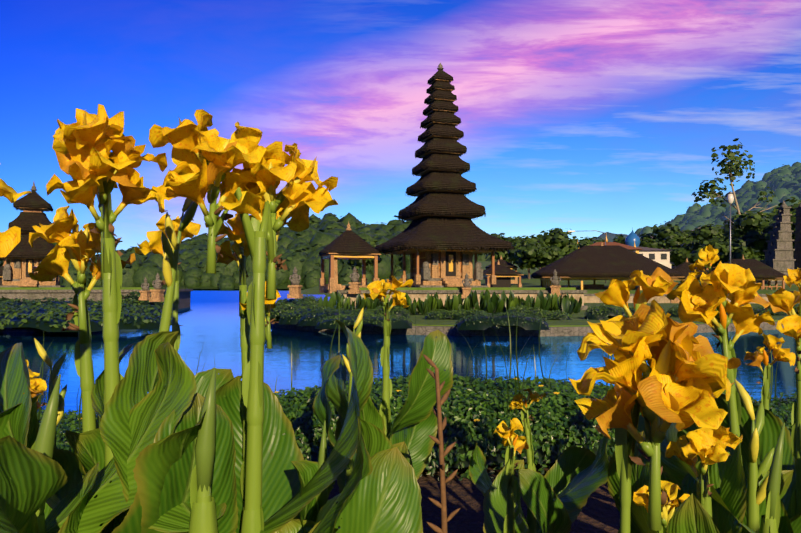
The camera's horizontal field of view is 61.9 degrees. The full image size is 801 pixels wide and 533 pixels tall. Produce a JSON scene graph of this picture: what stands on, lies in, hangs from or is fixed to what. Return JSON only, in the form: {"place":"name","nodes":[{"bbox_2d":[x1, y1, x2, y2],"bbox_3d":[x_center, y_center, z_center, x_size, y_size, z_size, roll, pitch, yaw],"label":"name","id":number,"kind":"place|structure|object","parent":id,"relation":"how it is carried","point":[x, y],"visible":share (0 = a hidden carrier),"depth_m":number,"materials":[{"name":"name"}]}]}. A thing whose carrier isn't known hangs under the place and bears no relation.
{"place":"outdoors","nodes":[
{"label":"outdoors","id":0,"kind":"place"},
{"bbox_2d":[0,287,192,331],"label":"stone wall","id":1,"kind":"structure","parent":0,"point":[39,293],"depth_m":38.15,"materials":[{"name":"stone"}]},
{"bbox_2d":[0,296,18,302],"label":"island weeds","id":2,"kind":"object","parent":1,"relation":"on","point":[3,299],"visible":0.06,"depth_m":37.57,"materials":[{"name":"green plant"}]},
{"bbox_2d":[0,304,22,312],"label":"island weeds","id":3,"kind":"object","parent":1,"relation":"on","point":[5,308],"visible":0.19,"depth_m":23.85,"materials":[{"name":"green plant"}]},
{"bbox_2d":[0,182,64,286],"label":"pagoda","id":4,"kind":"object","parent":1,"relation":"on","point":[23,256],"visible":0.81,"depth_m":40.71,"materials":[{"name":"brown wood"}]},
{"bbox_2d":[0,302,72,314],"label":"island weeds","id":5,"kind":"object","parent":1,"relation":"on","point":[31,308],"visible":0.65,"depth_m":24.27,"materials":[{"name":"green plant"}]},
{"bbox_2d":[0,297,101,306],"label":"island weeds","id":6,"kind":"object","parent":1,"relation":"on","point":[18,303],"visible":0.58,"depth_m":34.16,"materials":[{"name":"green plant"}]},
{"bbox_2d":[0,311,102,331],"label":"island weeds","id":7,"kind":"object","parent":1,"relation":"on","point":[50,321],"visible":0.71,"depth_m":19.91,"materials":[{"name":"green plant"}]},
{"bbox_2d":[26,303,135,314],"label":"island weeds","id":8,"kind":"object","parent":1,"relation":"on","point":[95,307],"visible":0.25,"depth_m":25.94,"materials":[{"name":"green plant"}]},
{"bbox_2d":[5,309,182,329],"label":"island weeds","id":9,"kind":"object","parent":1,"relation":"on","point":[148,320],"visible":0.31,"depth_m":21.06,"materials":[{"name":"green plant"}]},
{"bbox_2d":[88,298,146,307],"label":"island weeds","id":10,"kind":"object","parent":1,"relation":"on","point":[131,302],"visible":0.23,"depth_m":37.33,"materials":[{"name":"green plant"}]},
{"bbox_2d":[88,303,161,316],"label":"island weeds","id":11,"kind":"object","parent":1,"relation":"on","point":[153,309],"visible":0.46,"depth_m":27.89,"materials":[{"name":"green plant"}]},
{"bbox_2d":[101,291,172,308],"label":"island weeds","id":12,"kind":"object","parent":1,"relation":"on","point":[136,298],"visible":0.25,"depth_m":38.00,"materials":[{"name":"green plant"}]},
{"bbox_2d":[0,213,513,289],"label":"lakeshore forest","id":13,"kind":"object","parent":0,"point":[300,251],"visible":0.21,"depth_m":292.13,"materials":[{"name":"green plant"}]},
{"bbox_2d":[0,290,795,422],"bbox_3d":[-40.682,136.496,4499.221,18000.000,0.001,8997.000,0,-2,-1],"label":"lake water","id":14,"kind":"structure","parent":0,"point":[209,320],"depth_m":15.62,"materials":[{"name":"blue liquid"}]},
{"bbox_2d":[0,0,800,254],"label":"sky","id":15,"kind":"structure","parent":0,"point":[583,117],"materials":[{"name":"blue"}]},
{"bbox_2d":[270,287,798,336],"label":"grass bank","id":16,"kind":"structure","parent":0,"point":[577,324],"depth_m":23.29,"materials":[{"name":"green plant"}]},
{"bbox_2d":[266,303,301,319],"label":"island shrub","id":17,"kind":"object","parent":16,"relation":"on","point":[276,311],"visible":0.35,"depth_m":23.50,"materials":[{"name":"green plant"}]},
{"bbox_2d":[276,298,295,305],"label":"island shrub","id":18,"kind":"object","parent":16,"relation":"on","point":[281,301],"visible":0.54,"depth_m":29.69,"materials":[{"name":"green plant"}]},
{"bbox_2d":[270,300,321,320],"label":"island shrub","id":19,"kind":"object","parent":16,"relation":"on","point":[297,303],"visible":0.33,"depth_m":24.63,"materials":[{"name":"green plant"}]},
{"bbox_2d":[294,294,318,305],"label":"island shrub","id":20,"kind":"object","parent":16,"relation":"on","point":[312,299],"visible":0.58,"depth_m":32.99,"materials":[{"name":"green plant"}]},
{"bbox_2d":[278,304,343,323],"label":"island shrub","id":21,"kind":"object","parent":16,"relation":"on","point":[294,316],"visible":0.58,"depth_m":22.57,"materials":[{"name":"green plant"}]},
{"bbox_2d":[297,305,372,325],"bbox_3d":[-2.102,1.612,22.200,2.645,0.628,1.661,0,-2,-1],"label":"island shrub","id":22,"kind":"object","parent":16,"relation":"on","point":[309,319],"visible":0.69,"depth_m":21.73,"materials":[{"name":"green plant"}]},
{"bbox_2d":[318,222,380,292],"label":"shrine pavilion","id":23,"kind":"structure","parent":16,"relation":"on","point":[348,243],"depth_m":35.01,"materials":[{"name":"brown wood"}]},
{"bbox_2d":[139,267,560,301],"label":"stone statues","id":24,"kind":"object","parent":16,"relation":"on","point":[157,293],"visible":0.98,"depth_m":32.70,"materials":[{"name":"stone"}]},
{"bbox_2d":[315,312,412,328],"bbox_3d":[-1.113,1.648,20.687,3.047,0.506,1.454,0,-2,-1],"label":"island shrub","id":25,"kind":"object","parent":16,"relation":"on","point":[397,322],"visible":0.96,"depth_m":20.19,"materials":[{"name":"green plant"}]},
{"bbox_2d":[372,305,409,318],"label":"shrub","id":26,"kind":"object","parent":16,"relation":"on","point":[396,311],"visible":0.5,"depth_m":25.13,"materials":[{"name":"green plant"}]},
{"bbox_2d":[423,308,460,319],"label":"shrub","id":27,"kind":"object","parent":16,"relation":"on","point":[437,315],"visible":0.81,"depth_m":24.46,"materials":[{"name":"green plant"}]},
{"bbox_2d":[375,63,513,286],"bbox_3d":[2.279,-5.073,38.191,6.568,13.320,6.569,1,-2,-19],"label":"pagoda","id":28,"kind":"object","parent":16,"relation":"on","point":[441,239],"visible":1,"depth_m":36.83,"materials":[{"name":"brown wood"}]},
{"bbox_2d":[319,289,581,314],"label":"island garden plants","id":29,"kind":"object","parent":16,"relation":"on","point":[494,303],"visible":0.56,"depth_m":28.90,"materials":[{"name":"green plant"}]},
{"bbox_2d":[450,308,487,319],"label":"shrub","id":30,"kind":"object","parent":16,"relation":"on","point":[458,315],"visible":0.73,"depth_m":24.29,"materials":[{"name":"green plant"}]},
{"bbox_2d":[454,310,549,329],"bbox_3d":[3.034,1.589,20.022,2.853,0.545,1.455,0,-2,-1],"label":"island shrub","id":31,"kind":"object","parent":16,"relation":"on","point":[480,322],"visible":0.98,"depth_m":19.50,"materials":[{"name":"green plant"}]},
{"bbox_2d":[506,305,543,319],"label":"shrub","id":32,"kind":"object","parent":16,"relation":"on","point":[530,310],"visible":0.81,"depth_m":24.23,"materials":[{"name":"green plant"}]},
{"bbox_2d":[539,310,571,319],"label":"shrub","id":33,"kind":"object","parent":16,"relation":"on","point":[556,315],"visible":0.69,"depth_m":24.12,"materials":[{"name":"green plant"}]},
{"bbox_2d":[584,303,626,319],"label":"bush","id":34,"kind":"object","parent":16,"relation":"on","point":[599,313],"visible":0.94,"depth_m":24.41,"materials":[{"name":"green plant"}]},
{"bbox_2d":[612,306,634,317],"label":"bush","id":35,"kind":"object","parent":16,"relation":"on","point":[632,310],"visible":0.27,"depth_m":24.88,"materials":[{"name":"green plant"}]},
{"bbox_2d":[666,304,678,317],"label":"bush","id":36,"kind":"object","parent":16,"relation":"on","point":[673,312],"visible":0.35,"depth_m":26.29,"materials":[{"name":"green plant"}]},
{"bbox_2d":[753,306,786,315],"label":"bush","id":37,"kind":"object","parent":16,"relation":"on","point":[759,310],"visible":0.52,"depth_m":27.98,"materials":[{"name":"green plant"}]},
{"bbox_2d":[787,303,798,314],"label":"bush","id":38,"kind":"object","parent":16,"relation":"on","point":[795,306],"visible":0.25,"depth_m":28.98,"materials":[{"name":"green plant"}]},
{"bbox_2d":[301,261,799,532],"bbox_3d":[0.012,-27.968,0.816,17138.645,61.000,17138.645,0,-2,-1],"label":"terrain","id":39,"kind":"structure","parent":0,"point":[599,513],"depth_m":2.57,"materials":[{"name":"soil"}]},
{"bbox_2d":[0,264,3,284],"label":"shrine","id":40,"kind":"object","parent":39,"relation":"on","point":[1,270],"visible":0.19,"depth_m":76.83,"materials":[{"name":"orange brick"}]},
{"bbox_2d":[25,359,39,377],"bbox_3d":[-0.924,0.577,1.525,0.541,0.752,0.469,-1,-2,30],"label":"canna","id":41,"kind":"object","parent":39,"relation":"on","point":[32,374],"depth_m":1.60,"materials":[{"name":"yellow plant"}]},
{"bbox_2d":[0,178,66,532],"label":"canna","id":42,"kind":"object","parent":39,"relation":"on","point":[33,485],"visible":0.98,"depth_m":0.72,"materials":[{"name":"green plant"}]},
{"bbox_2d":[23,378,46,409],"bbox_3d":[-0.797,0.570,1.310,0.429,0.714,0.482,0,-2,-1],"label":"canna","id":43,"kind":"object","parent":39,"relation":"on","point":[38,385],"visible":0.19,"depth_m":1.33,"materials":[{"name":"yellow plant"}]},
{"bbox_2d":[34,338,79,449],"bbox_3d":[-0.780,0.511,1.477,0.218,0.707,0.130,1,-2,-38],"label":"canna plant","id":44,"kind":"object","parent":39,"relation":"on","point":[69,435],"visible":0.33,"depth_m":1.47,"materials":[{"name":"green plant"}]},
{"bbox_2d":[28,206,135,499],"bbox_3d":[-0.530,0.414,1.128,0.529,1.028,0.463,0,-2,-1],"label":"canna","id":45,"kind":"object","parent":39,"relation":"on","point":[78,248],"visible":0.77,"depth_m":1.13,"materials":[{"name":"green plant"}]},
{"bbox_2d":[31,342,196,532],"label":"canna","id":46,"kind":"object","parent":39,"relation":"on","point":[157,405],"visible":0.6,"depth_m":0.85,"materials":[{"name":"green plant"}]},
{"bbox_2d":[0,104,237,532],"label":"canna","id":47,"kind":"object","parent":39,"relation":"on","point":[91,164],"visible":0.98,"depth_m":0.94,"materials":[{"name":"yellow plant"}]},
{"bbox_2d":[37,337,241,452],"bbox_3d":[-2.221,0.672,3.470,3.025,0.679,0.945,0,-2,-1],"label":"plant","id":48,"kind":"object","parent":39,"relation":"on","point":[70,421],"visible":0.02,"depth_m":3.43,"materials":[{"name":"green plant"}]},
{"bbox_2d":[91,198,197,428],"bbox_3d":[-0.441,0.349,1.188,0.219,1.013,0.169,1,-2,-30],"label":"canna plant","id":49,"kind":"object","parent":39,"relation":"on","point":[169,264],"visible":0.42,"depth_m":1.16,"materials":[{"name":"green plant"}]},
{"bbox_2d":[134,214,200,351],"bbox_3d":[-0.481,0.399,1.586,0.439,1.064,0.348,0,-2,-1],"label":"canna","id":50,"kind":"object","parent":39,"relation":"on","point":[190,230],"visible":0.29,"depth_m":1.61,"materials":[{"name":"yellow plant"}]},
{"bbox_2d":[58,331,372,532],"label":"canna","id":51,"kind":"object","parent":39,"relation":"on","point":[201,512],"visible":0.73,"depth_m":0.83,"materials":[{"name":"green plant"}]},
{"bbox_2d":[205,213,335,530],"bbox_3d":[-0.218,0.414,1.047,0.371,0.998,0.292,0,-2,-1],"label":"canna","id":52,"kind":"object","parent":39,"relation":"on","point":[307,470],"visible":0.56,"depth_m":1.06,"materials":[{"name":"green plant"}]},
{"bbox_2d":[125,109,422,532],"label":"canna","id":53,"kind":"object","parent":39,"relation":"on","point":[387,497],"visible":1,"depth_m":0.96,"materials":[{"name":"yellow plant"}]},
{"bbox_2d":[274,419,392,532],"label":"canna","id":54,"kind":"object","parent":39,"relation":"on","point":[375,439],"visible":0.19,"depth_m":1.02,"materials":[{"name":"green plant"}]},
{"bbox_2d":[313,307,384,484],"bbox_3d":[-0.166,0.501,1.987,0.219,0.758,0.144,1,-2,-39],"label":"canna bud spike","id":55,"kind":"object","parent":39,"relation":"on","point":[369,412],"visible":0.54,"depth_m":1.96,"materials":[{"name":"green plant"}]},
{"bbox_2d":[338,240,381,284],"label":"tree","id":56,"kind":"object","parent":39,"relation":"on","point":[357,263],"visible":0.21,"depth_m":40.70,"materials":[{"name":"green plant"}]},
{"bbox_2d":[328,275,452,492],"bbox_3d":[-0.044,0.492,2.026,0.412,0.932,0.427,0,-2,-1],"label":"canna","id":57,"kind":"object","parent":39,"relation":"on","point":[415,419],"visible":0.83,"depth_m":2.06,"materials":[{"name":"green plant"}]},
{"bbox_2d":[423,354,459,532],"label":"plant stalk","id":58,"kind":"object","parent":39,"relation":"on","point":[443,453],"visible":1,"depth_m":1.57,"materials":[{"name":"brown plant"}]},
{"bbox_2d":[485,256,518,283],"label":"shrine","id":59,"kind":"object","parent":39,"relation":"on","point":[507,265],"visible":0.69,"depth_m":71.08,"materials":[{"name":"brown wood"}]},
{"bbox_2d":[483,259,521,286],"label":"pavilion","id":60,"kind":"structure","parent":39,"relation":"on","point":[504,274],"depth_m":59.05,"materials":[{"name":"brown wood"}]},
{"bbox_2d":[486,233,523,263],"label":"tree","id":61,"kind":"object","parent":39,"relation":"on","point":[504,255],"visible":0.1,"depth_m":118.05,"materials":[{"name":"green plant"}]},
{"bbox_2d":[483,418,528,532],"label":"canna","id":62,"kind":"object","parent":39,"relation":"on","point":[502,511],"visible":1,"depth_m":1.68,"materials":[{"name":"green plant"}]},
{"bbox_2d":[506,235,550,278],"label":"tree","id":63,"kind":"object","parent":39,"relation":"on","point":[510,253],"visible":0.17,"depth_m":94.26,"materials":[{"name":"green plant"}]},
{"bbox_2d":[274,297,791,480],"bbox_3d":[0.432,0.557,3.253,3.248,0.837,0.991,0,-2,-1],"label":"hedge","id":64,"kind":"object","parent":39,"relation":"on","point":[473,411],"visible":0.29,"depth_m":2.94,"materials":[{"name":"green plant"}]},
{"bbox_2d":[469,388,608,532],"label":"canna","id":65,"kind":"object","parent":39,"relation":"on","point":[555,497],"visible":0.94,"depth_m":1.92,"materials":[{"name":"green plant"}]},
{"bbox_2d":[514,239,565,285],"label":"tree","id":66,"kind":"object","parent":39,"relation":"on","point":[531,254],"visible":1,"depth_m":69.10,"materials":[{"name":"green plant"}]},
{"bbox_2d":[534,228,581,266],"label":"tree","id":67,"kind":"object","parent":39,"relation":"on","point":[567,244],"visible":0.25,"depth_m":96.81,"materials":[{"name":"green plant"}]},
{"bbox_2d":[567,230,605,283],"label":"street lamp arm","id":68,"kind":"object","parent":39,"relation":"on","point":[597,231],"visible":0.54,"depth_m":75.15},
{"bbox_2d":[578,237,596,247],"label":"tree","id":69,"kind":"object","parent":39,"relation":"on","point":[586,241],"visible":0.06,"depth_m":157.31,"materials":[{"name":"green plant"}]},
{"bbox_2d":[572,236,604,242],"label":"tree","id":70,"kind":"object","parent":39,"relation":"on","point":[601,240],"visible":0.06,"depth_m":168.02,"materials":[{"name":"green plant"}]},
{"bbox_2d":[531,243,680,289],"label":"pavilion","id":71,"kind":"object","parent":39,"relation":"on","point":[606,262],"visible":0.67,"depth_m":59.18,"materials":[{"name":"brown wood"}]},
{"bbox_2d":[577,236,641,253],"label":"tiled temple hall","id":72,"kind":"object","parent":39,"relation":"on","point":[634,249],"visible":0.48,"depth_m":98.95,"materials":[{"name":"orange tile"}]},
{"bbox_2d":[613,234,665,248],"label":"tree","id":73,"kind":"object","parent":39,"relation":"on","point":[648,242],"visible":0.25,"depth_m":137.60,"materials":[{"name":"green plant"}]},
{"bbox_2d":[625,228,672,267],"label":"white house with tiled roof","id":74,"kind":"structure","parent":39,"relation":"on","point":[661,256],"depth_m":115.66,"materials":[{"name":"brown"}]},
{"bbox_2d":[569,267,740,532],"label":"canna","id":75,"kind":"object","parent":39,"relation":"on","point":[680,379],"visible":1,"depth_m":0.55,"materials":[{"name":"yellow plant"}]},
{"bbox_2d":[637,412,677,513],"bbox_3d":[0.686,0.526,1.694,0.226,0.690,0.133,1,-2,-39],"label":"canna bud spike","id":76,"kind":"object","parent":39,"relation":"on","point":[641,428],"depth_m":1.67,"materials":[{"name":"green plant"}]},
{"bbox_2d":[633,480,689,532],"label":"canna","id":77,"kind":"object","parent":39,"relation":"on","point":[641,496],"visible":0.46,"depth_m":0.87,"materials":[{"name":"yellow plant"}]},
{"bbox_2d":[640,221,688,245],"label":"tree","id":78,"kind":"object","parent":39,"relation":"on","point":[663,232],"visible":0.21,"depth_m":185.80,"materials":[{"name":"green plant"}]},
{"bbox_2d":[657,230,688,248],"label":"tree","id":79,"kind":"object","parent":39,"relation":"on","point":[673,239],"visible":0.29,"depth_m":144.96,"materials":[{"name":"green plant"}]},
{"bbox_2d":[665,238,696,265],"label":"tree","id":80,"kind":"object","parent":39,"relation":"on","point":[675,254],"visible":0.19,"depth_m":119.52,"materials":[{"name":"green plant"}]},
{"bbox_2d":[672,259,708,283],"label":"pavilion","id":81,"kind":"structure","parent":39,"relation":"on","point":[683,269],"depth_m":68.86,"materials":[{"name":"brown wood"}]},
{"bbox_2d":[584,291,799,303],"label":"shore wall","id":82,"kind":"structure","parent":39,"relation":"on","point":[590,298],"depth_m":48.78,"materials":[{"name":"stone"}]},
{"bbox_2d":[607,244,800,532],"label":"canna","id":83,"kind":"object","parent":39,"relation":"on","point":[698,302],"visible":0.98,"depth_m":1.27,"materials":[{"name":"yellow plant"}]},
{"bbox_2d":[665,425,742,516],"bbox_3d":[0.421,0.565,0.937,0.348,0.715,0.412,1,-2,-33],"label":"canna","id":84,"kind":"object","parent":39,"relation":"on","point":[709,445],"visible":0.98,"depth_m":0.92,"materials":[{"name":"yellow plant"}]},
{"bbox_2d":[678,229,743,270],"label":"tree","id":85,"kind":"object","parent":39,"relation":"on","point":[693,247],"visible":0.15,"depth_m":100.59,"materials":[{"name":"green plant"}]},
{"bbox_2d":[685,218,736,240],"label":"tree","id":86,"kind":"object","parent":39,"relation":"on","point":[708,231],"visible":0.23,"depth_m":146.96,"materials":[{"name":"green plant"}]},
{"bbox_2d":[660,422,792,532],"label":"canna","id":87,"kind":"object","parent":39,"relation":"on","point":[691,514],"visible":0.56,"depth_m":0.98,"materials":[{"name":"green plant"}]},
{"bbox_2d":[658,267,800,532],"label":"canna","id":88,"kind":"object","parent":39,"relation":"on","point":[783,300],"visible":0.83,"depth_m":1.28,"materials":[{"name":"yellow plant"}]},
{"bbox_2d":[727,191,733,263],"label":"lamp post","id":89,"kind":"object","parent":39,"relation":"on","point":[730,198],"visible":0.69,"depth_m":58.18,"materials":[{"name":"metal"}]},
{"bbox_2d":[702,229,764,261],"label":"tree","id":90,"kind":"object","parent":39,"relation":"on","point":[749,244],"visible":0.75,"depth_m":85.25,"materials":[{"name":"green plant"}]},
{"bbox_2d":[691,138,776,228],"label":"tall sparse tree","id":91,"kind":"object","parent":39,"relation":"on","point":[729,167],"visible":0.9,"depth_m":105.51,"materials":[{"name":"green plant"}]},
{"bbox_2d":[677,379,792,532],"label":"canna bud spike","id":92,"kind":"object","parent":39,"relation":"on","point":[745,506],"visible":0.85,"depth_m":1.06,"materials":[{"name":"green plant"}]},
{"bbox_2d":[706,256,786,289],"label":"pavilion","id":93,"kind":"structure","parent":39,"relation":"on","point":[761,272],"depth_m":62.46,"materials":[{"name":"brown wood"}]},
{"bbox_2d":[722,212,770,259],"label":"tree","id":94,"kind":"object","parent":39,"relation":"on","point":[726,232],"visible":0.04,"depth_m":111.99,"materials":[{"name":"green plant"}]},
{"bbox_2d":[723,333,795,409],"bbox_3d":[1.002,0.577,1.905,0.329,0.777,0.445,1,-2,-35],"label":"canna","id":95,"kind":"object","parent":39,"relation":"on","point":[761,354],"visible":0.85,"depth_m":1.88,"materials":[{"name":"yellow plant"}]},
{"bbox_2d":[729,210,793,258],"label":"tree","id":96,"kind":"object","parent":39,"relation":"on","point":[745,223],"visible":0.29,"depth_m":90.26,"materials":[{"name":"green plant"}]},
{"bbox_2d":[737,334,795,412],"bbox_3d":[2.979,0.620,3.455,2.651,0.718,1.015,0,-2,-1],"label":"bush","id":97,"kind":"object","parent":39,"relation":"on","point":[787,402],"visible":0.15,"depth_m":3.50,"materials":[{"name":"green plant"}]},
{"bbox_2d":[760,211,776,218],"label":"tree","id":98,"kind":"object","parent":39,"relation":"on","point":[765,213],"visible":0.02,"depth_m":233.34,"materials":[{"name":"green plant"}]},
{"bbox_2d":[764,211,776,221],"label":"tree","id":99,"kind":"object","parent":39,"relation":"on","point":[772,214],"depth_m":130.28,"materials":[{"name":"green plant"}]},
{"bbox_2d":[753,200,800,284],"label":"candi bentar gate","id":100,"kind":"structure","parent":39,"relation":"on","point":[779,254],"depth_m":71.87,"materials":[{"name":"stone"}]},
{"bbox_2d":[767,197,800,248],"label":"tree","id":101,"kind":"object","parent":39,"relation":"on","point":[793,213],"visible":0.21,"depth_m":78.87,"materials":[{"name":"green plant"}]},
{"bbox_2d":[588,232,627,241],"bbox_3d":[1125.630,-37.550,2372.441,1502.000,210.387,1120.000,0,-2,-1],"label":"distant hill","id":102,"kind":"structure","parent":0,"point":[610,236],"depth_m":2538.76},
{"bbox_2d":[635,162,800,237],"bbox_3d":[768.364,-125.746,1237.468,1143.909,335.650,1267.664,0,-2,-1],"label":"hill","id":103,"kind":"structure","parent":0,"point":[783,182],"depth_m":1080.51,"materials":[{"name":"green plant"}]}
]}

